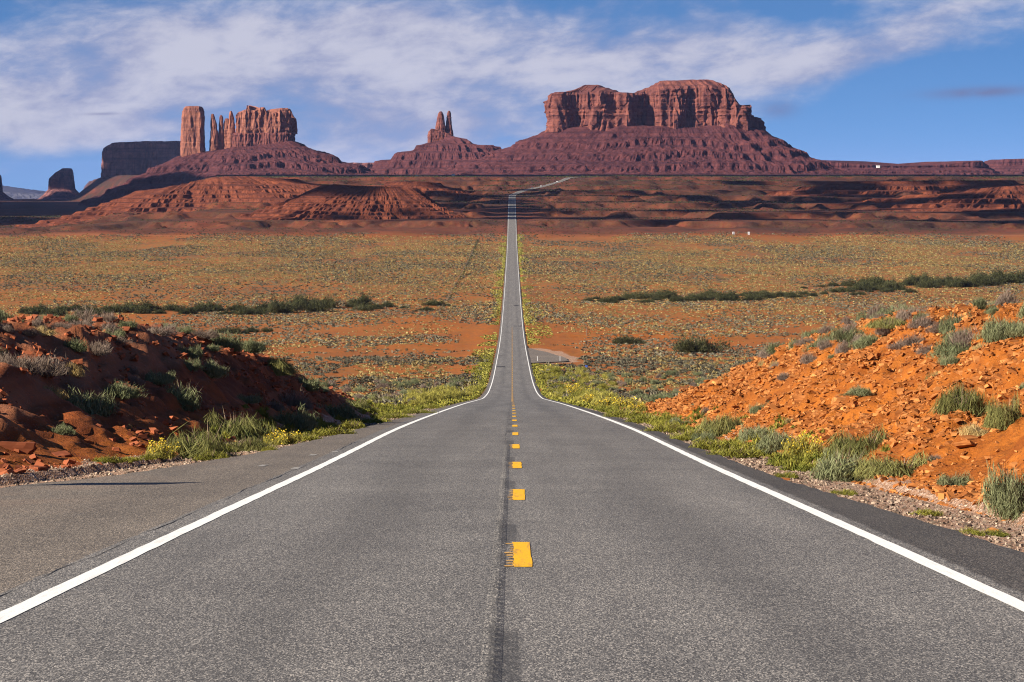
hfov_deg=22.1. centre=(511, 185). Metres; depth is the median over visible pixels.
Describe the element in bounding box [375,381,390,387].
dry brush
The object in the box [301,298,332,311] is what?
dark bush
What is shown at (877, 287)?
dark bush
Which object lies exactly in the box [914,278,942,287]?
dark bush
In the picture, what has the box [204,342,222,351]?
sagebrush
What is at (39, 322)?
dry brush
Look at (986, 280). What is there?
dark bush
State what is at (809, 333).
sagebrush
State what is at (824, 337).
sagebrush
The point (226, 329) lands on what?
dark bush
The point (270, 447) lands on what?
roadside weed
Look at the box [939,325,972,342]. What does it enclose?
sagebrush
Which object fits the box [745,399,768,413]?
sagebrush
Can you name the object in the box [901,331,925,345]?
dry brush
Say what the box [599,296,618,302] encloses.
dark bush
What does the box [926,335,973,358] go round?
sagebrush
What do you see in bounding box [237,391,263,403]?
sagebrush
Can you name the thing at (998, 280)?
dark bush
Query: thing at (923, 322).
dry brush
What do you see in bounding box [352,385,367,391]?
sagebrush
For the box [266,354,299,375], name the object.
green brush
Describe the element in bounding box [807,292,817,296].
dark bush
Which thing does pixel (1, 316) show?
sagebrush
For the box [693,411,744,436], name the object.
green brush
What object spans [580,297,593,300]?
dark bush
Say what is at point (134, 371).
dry brush
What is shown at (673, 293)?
dark bush
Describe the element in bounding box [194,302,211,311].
dark bush
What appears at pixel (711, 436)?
sagebrush
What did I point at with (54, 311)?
dark bush
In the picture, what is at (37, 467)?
rock
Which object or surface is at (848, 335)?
sagebrush
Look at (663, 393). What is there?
sagebrush
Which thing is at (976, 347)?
grass tuft
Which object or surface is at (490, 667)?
pavement seam
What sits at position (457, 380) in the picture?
sagebrush
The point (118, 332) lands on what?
sagebrush
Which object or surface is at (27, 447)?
rock
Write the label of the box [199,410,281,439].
green brush
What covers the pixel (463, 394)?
rabbitbrush
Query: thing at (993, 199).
hill
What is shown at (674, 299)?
dark bush
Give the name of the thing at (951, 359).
sagebrush
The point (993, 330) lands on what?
sagebrush
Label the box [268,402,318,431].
sagebrush
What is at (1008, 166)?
mesa
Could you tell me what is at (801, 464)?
verge grass
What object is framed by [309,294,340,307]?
dark bush
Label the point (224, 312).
dark bush
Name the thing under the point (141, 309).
dark bush
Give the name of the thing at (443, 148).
sandstone butte
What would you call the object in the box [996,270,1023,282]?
dark bush
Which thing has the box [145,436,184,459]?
rabbitbrush
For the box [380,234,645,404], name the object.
yellow verge cover
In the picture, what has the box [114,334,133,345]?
dry brush
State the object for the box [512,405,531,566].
line
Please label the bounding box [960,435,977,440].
rock
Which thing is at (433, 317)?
wire fence
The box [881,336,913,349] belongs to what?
dry brush
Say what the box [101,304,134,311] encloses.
dark bush
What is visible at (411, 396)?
rabbitbrush
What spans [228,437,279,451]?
green brush
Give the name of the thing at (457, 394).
rabbitbrush
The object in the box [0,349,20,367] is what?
dry brush
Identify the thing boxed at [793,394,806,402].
rock
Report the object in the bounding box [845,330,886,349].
sagebrush
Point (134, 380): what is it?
dry brush
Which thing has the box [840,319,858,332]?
dry brush
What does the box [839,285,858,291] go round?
dark bush
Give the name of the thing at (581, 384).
roadside weed
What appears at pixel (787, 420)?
rock
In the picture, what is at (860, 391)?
sagebrush
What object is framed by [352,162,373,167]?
mesa
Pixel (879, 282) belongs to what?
dark bush
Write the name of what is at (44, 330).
grass tuft
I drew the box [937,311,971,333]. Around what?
sagebrush
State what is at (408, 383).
sagebrush
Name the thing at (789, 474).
roadside weed
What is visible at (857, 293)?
dark bush
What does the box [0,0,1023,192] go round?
sky
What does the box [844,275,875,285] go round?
dark bush
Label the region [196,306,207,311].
dark bush
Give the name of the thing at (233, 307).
dark bush
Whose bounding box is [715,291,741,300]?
dark bush
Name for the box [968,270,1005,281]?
dark bush
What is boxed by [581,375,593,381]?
rabbitbrush
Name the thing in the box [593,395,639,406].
rabbitbrush
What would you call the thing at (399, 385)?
sagebrush
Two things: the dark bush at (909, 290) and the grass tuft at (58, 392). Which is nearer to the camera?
the grass tuft at (58, 392)
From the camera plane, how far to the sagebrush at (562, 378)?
467.23 m
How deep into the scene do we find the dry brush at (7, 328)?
63.85 m
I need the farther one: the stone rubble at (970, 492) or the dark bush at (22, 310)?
the dark bush at (22, 310)
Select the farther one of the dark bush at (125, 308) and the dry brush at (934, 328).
the dark bush at (125, 308)
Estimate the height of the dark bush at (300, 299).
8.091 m
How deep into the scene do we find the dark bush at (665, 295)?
1172.28 m
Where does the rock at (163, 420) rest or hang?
on the ground at (40, 416)
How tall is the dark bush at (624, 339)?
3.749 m
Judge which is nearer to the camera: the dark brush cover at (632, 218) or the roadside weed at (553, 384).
the roadside weed at (553, 384)
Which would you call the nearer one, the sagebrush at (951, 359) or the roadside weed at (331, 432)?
the sagebrush at (951, 359)
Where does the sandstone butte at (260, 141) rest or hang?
on the ground at (40, 416)
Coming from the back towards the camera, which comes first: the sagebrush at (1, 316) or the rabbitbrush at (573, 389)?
the rabbitbrush at (573, 389)
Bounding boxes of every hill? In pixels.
[14,176,442,227]
[234,184,466,219]
[382,181,471,197]
[766,180,1023,196]
[828,185,1023,211]
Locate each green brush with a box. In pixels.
[157,418,245,459]
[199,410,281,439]
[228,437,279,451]
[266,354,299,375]
[347,397,378,410]
[353,395,394,400]
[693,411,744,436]
[815,424,889,459]
[838,449,933,481]
[863,315,906,328]
[927,379,989,415]
[978,391,1023,429]
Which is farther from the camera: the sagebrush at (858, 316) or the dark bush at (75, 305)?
the dark bush at (75, 305)
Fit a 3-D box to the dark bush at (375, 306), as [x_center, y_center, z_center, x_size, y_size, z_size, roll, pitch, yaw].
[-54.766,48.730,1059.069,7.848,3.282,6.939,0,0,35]
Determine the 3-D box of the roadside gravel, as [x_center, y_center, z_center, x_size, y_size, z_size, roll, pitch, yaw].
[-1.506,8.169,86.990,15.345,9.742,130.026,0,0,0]
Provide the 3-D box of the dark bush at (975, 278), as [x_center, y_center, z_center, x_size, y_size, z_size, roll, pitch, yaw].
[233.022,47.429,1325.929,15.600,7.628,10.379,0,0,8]
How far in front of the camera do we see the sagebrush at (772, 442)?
57.15 m
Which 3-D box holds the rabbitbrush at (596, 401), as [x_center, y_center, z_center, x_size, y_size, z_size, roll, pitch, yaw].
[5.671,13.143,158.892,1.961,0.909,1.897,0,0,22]
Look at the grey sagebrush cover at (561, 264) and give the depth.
1667.49 m
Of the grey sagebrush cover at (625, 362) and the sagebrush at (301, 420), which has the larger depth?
the grey sagebrush cover at (625, 362)
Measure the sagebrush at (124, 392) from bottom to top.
0.648 m
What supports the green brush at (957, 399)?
on the ground at (40, 416)
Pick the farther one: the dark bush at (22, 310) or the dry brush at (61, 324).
the dark bush at (22, 310)
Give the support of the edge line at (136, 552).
on the road at (370, 563)
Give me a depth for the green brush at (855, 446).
49.10 m
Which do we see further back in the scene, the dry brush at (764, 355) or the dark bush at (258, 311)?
the dark bush at (258, 311)
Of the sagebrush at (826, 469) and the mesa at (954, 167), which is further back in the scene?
the mesa at (954, 167)
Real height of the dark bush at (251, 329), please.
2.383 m
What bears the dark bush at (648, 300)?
on the ground at (40, 416)
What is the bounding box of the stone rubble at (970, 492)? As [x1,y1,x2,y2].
[623,302,1023,520]
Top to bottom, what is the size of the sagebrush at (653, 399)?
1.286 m
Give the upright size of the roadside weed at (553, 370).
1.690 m
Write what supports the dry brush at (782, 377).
on the ground at (40, 416)
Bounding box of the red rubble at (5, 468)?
[0,314,364,474]
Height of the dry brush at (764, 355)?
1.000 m
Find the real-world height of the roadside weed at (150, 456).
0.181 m
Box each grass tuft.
[33,324,60,335]
[44,384,70,399]
[59,360,89,376]
[957,422,989,436]
[968,342,987,349]
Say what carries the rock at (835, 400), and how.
on the ground at (40, 416)
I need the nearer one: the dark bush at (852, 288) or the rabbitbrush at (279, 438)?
the rabbitbrush at (279, 438)
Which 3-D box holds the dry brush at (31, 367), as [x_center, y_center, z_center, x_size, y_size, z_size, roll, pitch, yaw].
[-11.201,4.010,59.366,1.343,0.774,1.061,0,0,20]
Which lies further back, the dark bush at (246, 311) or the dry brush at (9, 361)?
the dark bush at (246, 311)
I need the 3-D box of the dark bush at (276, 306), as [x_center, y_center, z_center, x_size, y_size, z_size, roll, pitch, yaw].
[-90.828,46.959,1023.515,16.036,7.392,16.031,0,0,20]
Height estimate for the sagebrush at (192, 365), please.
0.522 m
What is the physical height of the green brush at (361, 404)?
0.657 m
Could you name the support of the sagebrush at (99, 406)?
on the ground at (40, 416)
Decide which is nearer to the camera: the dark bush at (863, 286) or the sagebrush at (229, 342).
the sagebrush at (229, 342)
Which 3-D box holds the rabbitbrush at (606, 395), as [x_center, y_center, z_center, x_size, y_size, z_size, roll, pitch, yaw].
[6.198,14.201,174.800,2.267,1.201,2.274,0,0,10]
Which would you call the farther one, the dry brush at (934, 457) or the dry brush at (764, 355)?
the dry brush at (764, 355)
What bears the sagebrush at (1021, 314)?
on the ground at (40, 416)
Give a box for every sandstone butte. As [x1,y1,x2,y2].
[0,175,14,199]
[37,168,78,199]
[78,105,385,205]
[369,111,500,174]
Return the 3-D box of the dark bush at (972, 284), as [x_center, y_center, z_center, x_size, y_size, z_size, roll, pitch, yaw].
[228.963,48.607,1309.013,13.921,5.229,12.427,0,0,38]
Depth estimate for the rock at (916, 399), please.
54.61 m
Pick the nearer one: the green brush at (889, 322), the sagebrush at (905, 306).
the green brush at (889, 322)
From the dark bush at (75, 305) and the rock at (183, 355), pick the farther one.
the dark bush at (75, 305)
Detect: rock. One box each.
[0,441,36,453]
[1,469,26,473]
[4,332,15,340]
[29,465,48,470]
[51,450,71,456]
[70,358,82,366]
[118,315,124,322]
[152,414,168,424]
[177,352,187,358]
[237,355,246,360]
[757,360,764,366]
[782,418,792,423]
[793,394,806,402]
[831,397,845,403]
[910,398,920,402]
[917,386,928,391]
[954,440,976,448]
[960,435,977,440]
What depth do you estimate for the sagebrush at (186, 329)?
85.02 m
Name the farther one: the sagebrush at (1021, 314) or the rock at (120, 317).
the rock at (120, 317)
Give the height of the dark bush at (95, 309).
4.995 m
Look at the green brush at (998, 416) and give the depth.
43.55 m
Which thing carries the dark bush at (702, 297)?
on the ground at (40, 416)
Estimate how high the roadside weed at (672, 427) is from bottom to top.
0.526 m
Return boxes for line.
[0,178,1023,622]
[504,336,514,565]
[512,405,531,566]
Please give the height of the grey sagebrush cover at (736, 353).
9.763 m
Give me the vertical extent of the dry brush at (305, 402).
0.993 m
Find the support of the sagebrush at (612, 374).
on the ground at (40, 416)
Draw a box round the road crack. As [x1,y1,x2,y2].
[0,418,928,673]
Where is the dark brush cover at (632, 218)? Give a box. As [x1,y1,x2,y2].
[0,175,1023,236]
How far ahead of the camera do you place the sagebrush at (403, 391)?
369.42 m
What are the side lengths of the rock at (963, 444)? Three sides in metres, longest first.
0.372 x 0.231 x 0.082 m
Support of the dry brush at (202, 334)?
on the ground at (40, 416)
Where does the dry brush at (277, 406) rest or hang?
on the ground at (40, 416)
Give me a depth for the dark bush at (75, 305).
1049.34 m
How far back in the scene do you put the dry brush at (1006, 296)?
72.36 m
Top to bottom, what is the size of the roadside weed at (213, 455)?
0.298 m
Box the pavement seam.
[478,445,509,681]
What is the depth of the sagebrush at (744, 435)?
64.37 m
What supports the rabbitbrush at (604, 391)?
on the ground at (40, 416)
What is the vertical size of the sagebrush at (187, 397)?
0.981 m
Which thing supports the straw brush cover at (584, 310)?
on the ground at (40, 416)
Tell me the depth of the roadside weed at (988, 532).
28.27 m
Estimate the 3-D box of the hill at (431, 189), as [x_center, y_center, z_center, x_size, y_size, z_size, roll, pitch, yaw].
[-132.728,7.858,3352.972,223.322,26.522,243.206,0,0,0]
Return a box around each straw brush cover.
[0,235,1023,300]
[0,300,1015,356]
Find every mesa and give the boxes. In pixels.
[101,141,180,179]
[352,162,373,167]
[423,79,859,174]
[824,160,1005,174]
[984,159,1023,174]
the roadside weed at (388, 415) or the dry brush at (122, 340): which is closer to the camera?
the dry brush at (122, 340)
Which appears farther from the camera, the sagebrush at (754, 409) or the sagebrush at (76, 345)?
the sagebrush at (754, 409)
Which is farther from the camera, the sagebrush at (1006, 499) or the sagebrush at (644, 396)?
the sagebrush at (644, 396)
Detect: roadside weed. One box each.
[92,454,129,463]
[124,456,145,462]
[138,451,164,459]
[191,449,228,460]
[259,445,280,451]
[292,432,322,440]
[303,425,356,436]
[334,419,365,429]
[358,415,391,423]
[375,411,414,418]
[402,407,436,413]
[421,403,446,408]
[547,367,559,372]
[547,382,563,386]
[571,387,590,396]
[573,381,586,386]
[593,383,610,389]
[602,406,650,417]
[625,411,670,423]
[640,419,684,432]
[664,426,720,440]
[688,436,740,450]
[705,445,765,458]
[774,471,801,478]
[830,489,860,495]
[902,507,946,515]
[959,526,1011,536]
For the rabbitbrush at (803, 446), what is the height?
0.728 m
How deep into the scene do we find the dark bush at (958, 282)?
1303.35 m
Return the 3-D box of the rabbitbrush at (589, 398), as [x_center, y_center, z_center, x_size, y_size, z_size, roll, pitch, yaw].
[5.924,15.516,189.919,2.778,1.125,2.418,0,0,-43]
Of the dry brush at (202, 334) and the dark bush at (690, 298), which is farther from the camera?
the dark bush at (690, 298)
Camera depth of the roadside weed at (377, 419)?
94.89 m
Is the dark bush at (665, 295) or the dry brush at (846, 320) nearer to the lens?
the dry brush at (846, 320)
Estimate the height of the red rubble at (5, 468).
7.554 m
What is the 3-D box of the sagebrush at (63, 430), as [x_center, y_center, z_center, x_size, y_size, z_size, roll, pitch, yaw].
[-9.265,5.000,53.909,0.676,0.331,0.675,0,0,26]
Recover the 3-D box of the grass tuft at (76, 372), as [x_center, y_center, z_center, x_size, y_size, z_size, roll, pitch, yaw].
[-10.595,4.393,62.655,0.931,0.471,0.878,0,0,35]
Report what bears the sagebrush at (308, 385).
on the ground at (40, 416)
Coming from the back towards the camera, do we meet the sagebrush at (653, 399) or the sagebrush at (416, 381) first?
the sagebrush at (416, 381)
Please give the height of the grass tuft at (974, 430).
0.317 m
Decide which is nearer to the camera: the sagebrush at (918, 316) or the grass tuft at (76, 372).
the grass tuft at (76, 372)
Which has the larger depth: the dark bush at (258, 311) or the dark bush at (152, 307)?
the dark bush at (152, 307)
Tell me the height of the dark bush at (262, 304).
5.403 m
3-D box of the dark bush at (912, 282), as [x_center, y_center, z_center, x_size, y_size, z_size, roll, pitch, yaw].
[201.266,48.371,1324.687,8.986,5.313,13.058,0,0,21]
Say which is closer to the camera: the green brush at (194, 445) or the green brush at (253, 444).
the green brush at (194, 445)
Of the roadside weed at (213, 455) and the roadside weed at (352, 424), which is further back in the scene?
the roadside weed at (352, 424)
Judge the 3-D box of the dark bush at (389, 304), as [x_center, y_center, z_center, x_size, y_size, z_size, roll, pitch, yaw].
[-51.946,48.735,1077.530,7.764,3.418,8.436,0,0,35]
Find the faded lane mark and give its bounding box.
[259,451,337,468]
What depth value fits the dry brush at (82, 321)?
70.78 m
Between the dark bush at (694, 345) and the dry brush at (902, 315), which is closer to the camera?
the dry brush at (902, 315)
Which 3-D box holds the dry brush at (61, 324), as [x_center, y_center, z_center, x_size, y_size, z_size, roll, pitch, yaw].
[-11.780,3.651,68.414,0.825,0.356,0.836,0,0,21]
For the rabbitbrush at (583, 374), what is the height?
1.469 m
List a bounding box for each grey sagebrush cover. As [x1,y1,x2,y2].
[0,231,1023,300]
[9,299,1019,357]
[275,354,752,404]
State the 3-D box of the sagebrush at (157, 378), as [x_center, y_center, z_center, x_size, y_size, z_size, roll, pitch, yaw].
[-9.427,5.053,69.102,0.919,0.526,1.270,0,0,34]
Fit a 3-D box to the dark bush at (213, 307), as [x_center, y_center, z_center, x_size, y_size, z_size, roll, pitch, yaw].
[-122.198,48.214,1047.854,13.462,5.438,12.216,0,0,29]
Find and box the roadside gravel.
[0,408,1023,550]
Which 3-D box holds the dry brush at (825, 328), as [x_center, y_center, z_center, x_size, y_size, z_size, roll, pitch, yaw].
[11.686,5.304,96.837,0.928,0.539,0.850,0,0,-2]
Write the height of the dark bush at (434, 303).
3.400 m
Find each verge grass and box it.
[172,395,889,471]
[408,354,595,408]
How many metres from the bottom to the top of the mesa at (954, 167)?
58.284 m
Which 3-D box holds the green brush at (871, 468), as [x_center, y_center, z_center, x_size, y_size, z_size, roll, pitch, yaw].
[6.340,4.625,43.472,1.986,0.546,2.302,0,0,-8]
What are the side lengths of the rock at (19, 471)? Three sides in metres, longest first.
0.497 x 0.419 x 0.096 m
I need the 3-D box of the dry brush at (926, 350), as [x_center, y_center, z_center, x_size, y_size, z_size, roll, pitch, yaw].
[10.273,4.012,64.498,0.856,0.448,0.785,0,0,20]
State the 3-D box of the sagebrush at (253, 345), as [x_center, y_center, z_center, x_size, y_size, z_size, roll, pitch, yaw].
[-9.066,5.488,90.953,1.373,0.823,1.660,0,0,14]
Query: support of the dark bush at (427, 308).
on the ground at (40, 416)
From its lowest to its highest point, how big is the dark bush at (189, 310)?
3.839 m
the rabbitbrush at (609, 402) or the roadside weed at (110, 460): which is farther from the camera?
the rabbitbrush at (609, 402)
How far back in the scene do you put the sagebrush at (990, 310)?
64.86 m
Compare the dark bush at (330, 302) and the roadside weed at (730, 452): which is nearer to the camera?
the roadside weed at (730, 452)
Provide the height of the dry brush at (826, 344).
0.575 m
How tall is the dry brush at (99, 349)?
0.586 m
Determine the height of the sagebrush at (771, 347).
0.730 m
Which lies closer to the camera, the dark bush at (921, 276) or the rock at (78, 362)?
the rock at (78, 362)
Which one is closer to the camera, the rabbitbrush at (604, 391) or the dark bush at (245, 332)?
the rabbitbrush at (604, 391)
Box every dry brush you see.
[0,324,14,331]
[0,348,45,375]
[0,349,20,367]
[15,324,40,336]
[26,350,71,377]
[32,315,52,329]
[49,320,74,329]
[70,316,94,329]
[72,304,100,325]
[87,340,111,356]
[99,312,115,321]
[100,320,120,332]
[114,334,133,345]
[123,364,139,374]
[127,374,147,385]
[148,324,181,336]
[191,327,221,338]
[266,398,286,410]
[278,389,315,410]
[342,385,351,391]
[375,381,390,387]
[701,405,709,414]
[757,341,781,358]
[776,369,791,380]
[793,336,814,345]
[800,351,816,363]
[817,323,834,333]
[817,335,833,349]
[834,339,850,353]
[840,315,851,323]
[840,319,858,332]
[851,333,865,343]
[865,302,885,319]
[871,312,887,318]
[873,322,890,335]
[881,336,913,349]
[895,305,919,321]
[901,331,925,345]
[907,313,933,328]
[913,341,931,354]
[923,318,945,333]
[928,454,941,460]
[945,325,978,348]
[995,288,1019,305]
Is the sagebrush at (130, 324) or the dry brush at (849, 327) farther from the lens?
the dry brush at (849, 327)
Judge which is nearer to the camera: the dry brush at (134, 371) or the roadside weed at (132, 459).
the roadside weed at (132, 459)
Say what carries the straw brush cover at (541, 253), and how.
on the ground at (40, 416)
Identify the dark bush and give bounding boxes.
[18,305,31,313]
[25,302,58,314]
[44,307,68,315]
[55,305,68,310]
[66,303,79,310]
[74,307,103,315]
[81,303,109,314]
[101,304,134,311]
[112,303,132,312]
[121,301,137,307]
[133,304,157,313]
[135,298,166,310]
[162,303,185,310]
[178,307,197,313]
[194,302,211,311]
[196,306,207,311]
[200,299,223,311]
[217,310,229,314]
[220,327,231,332]
[225,302,250,310]
[229,326,241,333]
[231,306,253,314]
[240,329,249,333]
[245,326,260,331]
[248,306,268,314]
[249,300,268,311]
[262,327,272,331]
[266,297,305,312]
[288,294,314,308]
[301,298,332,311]
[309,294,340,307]
[345,291,373,305]
[350,302,373,310]
[370,303,385,308]
[378,300,395,307]
[414,306,434,310]
[420,299,445,305]
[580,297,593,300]
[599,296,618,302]
[612,334,649,343]
[621,291,655,298]
[636,298,655,302]
[650,288,677,296]
[653,291,672,298]
[669,295,683,301]
[673,332,732,352]
[682,294,698,300]
[695,294,715,300]
[696,288,717,295]
[706,290,732,297]
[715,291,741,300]
[741,293,769,299]
[743,289,782,296]
[756,292,776,297]
[783,290,805,297]
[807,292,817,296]
[828,281,843,285]
[828,287,850,291]
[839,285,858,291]
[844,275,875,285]
[848,291,866,294]
[853,280,875,290]
[867,275,891,286]
[867,275,899,283]
[873,285,890,289]
[875,286,896,291]
[882,279,907,289]
[902,277,916,285]
[904,288,918,292]
[908,271,940,284]
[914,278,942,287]
[932,276,947,285]
[942,273,952,280]
[944,276,970,287]
[964,278,982,286]
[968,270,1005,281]
[969,273,983,284]
[976,273,1003,285]
[989,267,1011,278]
[991,276,1007,283]
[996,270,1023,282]
[1014,269,1023,282]
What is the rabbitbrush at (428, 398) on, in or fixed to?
on the ground at (40, 416)
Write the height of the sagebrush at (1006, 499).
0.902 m
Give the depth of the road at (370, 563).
22.44 m
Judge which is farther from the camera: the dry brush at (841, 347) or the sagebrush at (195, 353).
the dry brush at (841, 347)
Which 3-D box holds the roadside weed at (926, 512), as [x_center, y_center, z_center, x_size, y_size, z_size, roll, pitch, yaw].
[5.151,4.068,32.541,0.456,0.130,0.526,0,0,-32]
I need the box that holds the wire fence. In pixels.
[432,250,472,319]
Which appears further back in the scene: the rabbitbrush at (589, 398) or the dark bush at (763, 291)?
the dark bush at (763, 291)
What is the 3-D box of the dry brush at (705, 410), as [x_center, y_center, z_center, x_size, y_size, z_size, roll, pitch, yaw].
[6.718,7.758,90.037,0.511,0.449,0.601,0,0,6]
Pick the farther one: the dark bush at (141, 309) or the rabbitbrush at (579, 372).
the dark bush at (141, 309)
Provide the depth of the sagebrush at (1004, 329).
56.52 m
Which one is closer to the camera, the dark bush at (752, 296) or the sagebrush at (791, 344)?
the sagebrush at (791, 344)
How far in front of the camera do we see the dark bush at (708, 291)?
1201.94 m
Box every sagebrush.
[0,308,4,321]
[1,308,25,321]
[49,422,77,434]
[62,311,80,322]
[62,337,89,351]
[62,382,122,416]
[101,327,125,337]
[103,379,150,399]
[117,319,136,327]
[144,367,179,385]
[160,320,179,327]
[160,380,203,411]
[175,325,190,332]
[177,343,204,360]
[183,357,202,371]
[196,356,230,378]
[203,327,246,351]
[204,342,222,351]
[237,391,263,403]
[240,334,271,353]
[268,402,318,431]
[296,375,325,392]
[316,401,365,419]
[320,384,328,391]
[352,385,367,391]
[396,382,406,387]
[399,388,410,394]
[402,379,413,385]
[410,378,420,383]
[452,378,464,382]
[557,375,569,381]
[608,372,618,377]
[629,388,638,394]
[635,392,655,399]
[638,375,647,381]
[643,389,666,402]
[648,390,672,402]
[650,379,658,383]
[650,384,663,387]
[665,368,678,375]
[667,414,691,423]
[690,428,717,441]
[736,423,769,441]
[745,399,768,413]
[750,425,800,453]
[762,341,783,354]
[786,336,807,349]
[796,325,822,337]
[802,335,821,352]
[805,445,869,481]
[817,332,834,345]
[827,323,864,342]
[839,384,873,396]
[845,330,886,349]
[854,309,868,320]
[869,306,892,318]
[889,302,907,311]
[896,302,914,311]
[912,309,935,320]
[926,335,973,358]
[935,471,974,485]
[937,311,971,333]
[937,350,960,365]
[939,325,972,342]
[970,322,1007,339]
[972,295,988,309]
[976,457,1023,522]
[980,310,1023,343]
[984,305,998,313]
[998,319,1023,337]
[1004,319,1023,336]
[1016,299,1023,318]
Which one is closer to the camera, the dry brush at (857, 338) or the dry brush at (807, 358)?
the dry brush at (857, 338)
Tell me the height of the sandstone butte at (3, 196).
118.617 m
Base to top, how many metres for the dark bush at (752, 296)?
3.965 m
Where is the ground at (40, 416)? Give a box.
[0,174,1023,551]
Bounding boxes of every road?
[0,177,1023,681]
[528,348,568,362]
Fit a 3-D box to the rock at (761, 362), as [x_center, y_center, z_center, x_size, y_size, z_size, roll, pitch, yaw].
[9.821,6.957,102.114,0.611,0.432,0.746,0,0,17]
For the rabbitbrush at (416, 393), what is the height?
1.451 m
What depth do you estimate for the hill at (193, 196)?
2979.28 m
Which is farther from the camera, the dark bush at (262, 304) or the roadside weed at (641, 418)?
the dark bush at (262, 304)
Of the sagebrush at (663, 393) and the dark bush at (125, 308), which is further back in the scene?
the dark bush at (125, 308)
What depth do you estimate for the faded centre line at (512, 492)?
25.80 m
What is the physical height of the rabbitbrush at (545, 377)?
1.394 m
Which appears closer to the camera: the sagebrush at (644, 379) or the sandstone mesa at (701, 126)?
the sagebrush at (644, 379)
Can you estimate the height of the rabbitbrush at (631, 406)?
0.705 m
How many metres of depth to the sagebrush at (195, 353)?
77.14 m
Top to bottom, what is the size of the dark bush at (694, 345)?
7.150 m
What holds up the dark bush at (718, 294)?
on the ground at (40, 416)
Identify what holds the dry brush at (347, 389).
on the ground at (40, 416)
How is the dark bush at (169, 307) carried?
on the ground at (40, 416)
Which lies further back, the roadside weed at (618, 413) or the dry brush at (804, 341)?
the roadside weed at (618, 413)
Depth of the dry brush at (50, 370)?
61.07 m
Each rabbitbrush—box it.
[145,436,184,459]
[262,427,304,444]
[403,393,420,402]
[408,391,436,401]
[410,398,426,405]
[414,386,439,400]
[429,389,453,399]
[443,388,459,397]
[455,389,468,397]
[467,384,478,390]
[540,374,551,379]
[551,391,564,396]
[564,383,591,393]
[575,369,582,374]
[575,391,601,397]
[580,392,604,401]
[581,372,590,376]
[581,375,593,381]
[587,386,613,394]
[591,389,618,401]
[591,396,619,404]
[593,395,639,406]
[624,401,647,411]
[780,429,823,459]
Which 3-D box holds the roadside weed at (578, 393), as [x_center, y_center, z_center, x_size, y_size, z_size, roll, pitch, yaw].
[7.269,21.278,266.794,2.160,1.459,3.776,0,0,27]
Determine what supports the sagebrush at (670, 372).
on the ground at (40, 416)
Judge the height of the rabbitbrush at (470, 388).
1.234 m
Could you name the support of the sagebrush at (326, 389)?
on the ground at (40, 416)
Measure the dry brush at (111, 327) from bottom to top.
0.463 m
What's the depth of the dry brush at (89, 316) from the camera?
73.28 m
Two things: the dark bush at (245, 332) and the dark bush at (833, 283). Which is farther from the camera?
the dark bush at (833, 283)
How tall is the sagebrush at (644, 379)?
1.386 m
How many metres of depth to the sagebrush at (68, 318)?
71.89 m
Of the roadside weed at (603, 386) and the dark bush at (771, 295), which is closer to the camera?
the roadside weed at (603, 386)
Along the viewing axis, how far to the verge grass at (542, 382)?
418.06 m
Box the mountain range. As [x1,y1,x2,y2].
[3,186,45,198]
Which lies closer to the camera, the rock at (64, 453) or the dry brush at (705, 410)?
the rock at (64, 453)
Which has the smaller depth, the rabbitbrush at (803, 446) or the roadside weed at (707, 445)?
the rabbitbrush at (803, 446)
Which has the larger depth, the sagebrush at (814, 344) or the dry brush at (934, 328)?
the sagebrush at (814, 344)
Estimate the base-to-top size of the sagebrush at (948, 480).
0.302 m
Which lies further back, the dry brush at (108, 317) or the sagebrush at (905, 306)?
the sagebrush at (905, 306)
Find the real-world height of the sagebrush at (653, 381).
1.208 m
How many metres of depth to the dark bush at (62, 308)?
1041.74 m
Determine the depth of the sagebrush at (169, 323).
87.70 m
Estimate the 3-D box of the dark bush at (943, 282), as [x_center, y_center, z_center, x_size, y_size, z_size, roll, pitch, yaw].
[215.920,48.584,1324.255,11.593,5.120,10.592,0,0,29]
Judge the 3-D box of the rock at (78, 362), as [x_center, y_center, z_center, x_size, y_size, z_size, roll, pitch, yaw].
[-10.765,4.439,64.390,0.457,0.179,0.339,-9,-25,-13]
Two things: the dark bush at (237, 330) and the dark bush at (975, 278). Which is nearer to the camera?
the dark bush at (237, 330)
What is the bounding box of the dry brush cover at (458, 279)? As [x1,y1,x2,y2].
[422,239,478,334]
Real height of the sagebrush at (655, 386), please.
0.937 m
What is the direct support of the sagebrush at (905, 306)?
on the ground at (40, 416)
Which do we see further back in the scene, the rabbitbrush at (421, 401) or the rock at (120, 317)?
the rabbitbrush at (421, 401)
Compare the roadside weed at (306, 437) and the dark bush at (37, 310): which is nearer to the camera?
the roadside weed at (306, 437)
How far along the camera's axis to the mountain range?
31849.07 m
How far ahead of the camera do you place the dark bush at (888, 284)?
1270.37 m
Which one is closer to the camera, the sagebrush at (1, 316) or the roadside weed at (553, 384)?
the sagebrush at (1, 316)
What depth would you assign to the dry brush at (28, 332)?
65.02 m
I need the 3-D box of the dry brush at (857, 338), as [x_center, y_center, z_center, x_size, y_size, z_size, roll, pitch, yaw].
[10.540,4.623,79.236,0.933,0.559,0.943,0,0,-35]
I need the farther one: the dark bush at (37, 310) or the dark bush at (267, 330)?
the dark bush at (37, 310)
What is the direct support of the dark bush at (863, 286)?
on the ground at (40, 416)
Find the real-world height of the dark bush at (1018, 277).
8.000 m
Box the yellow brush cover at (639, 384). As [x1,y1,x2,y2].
[296,355,751,403]

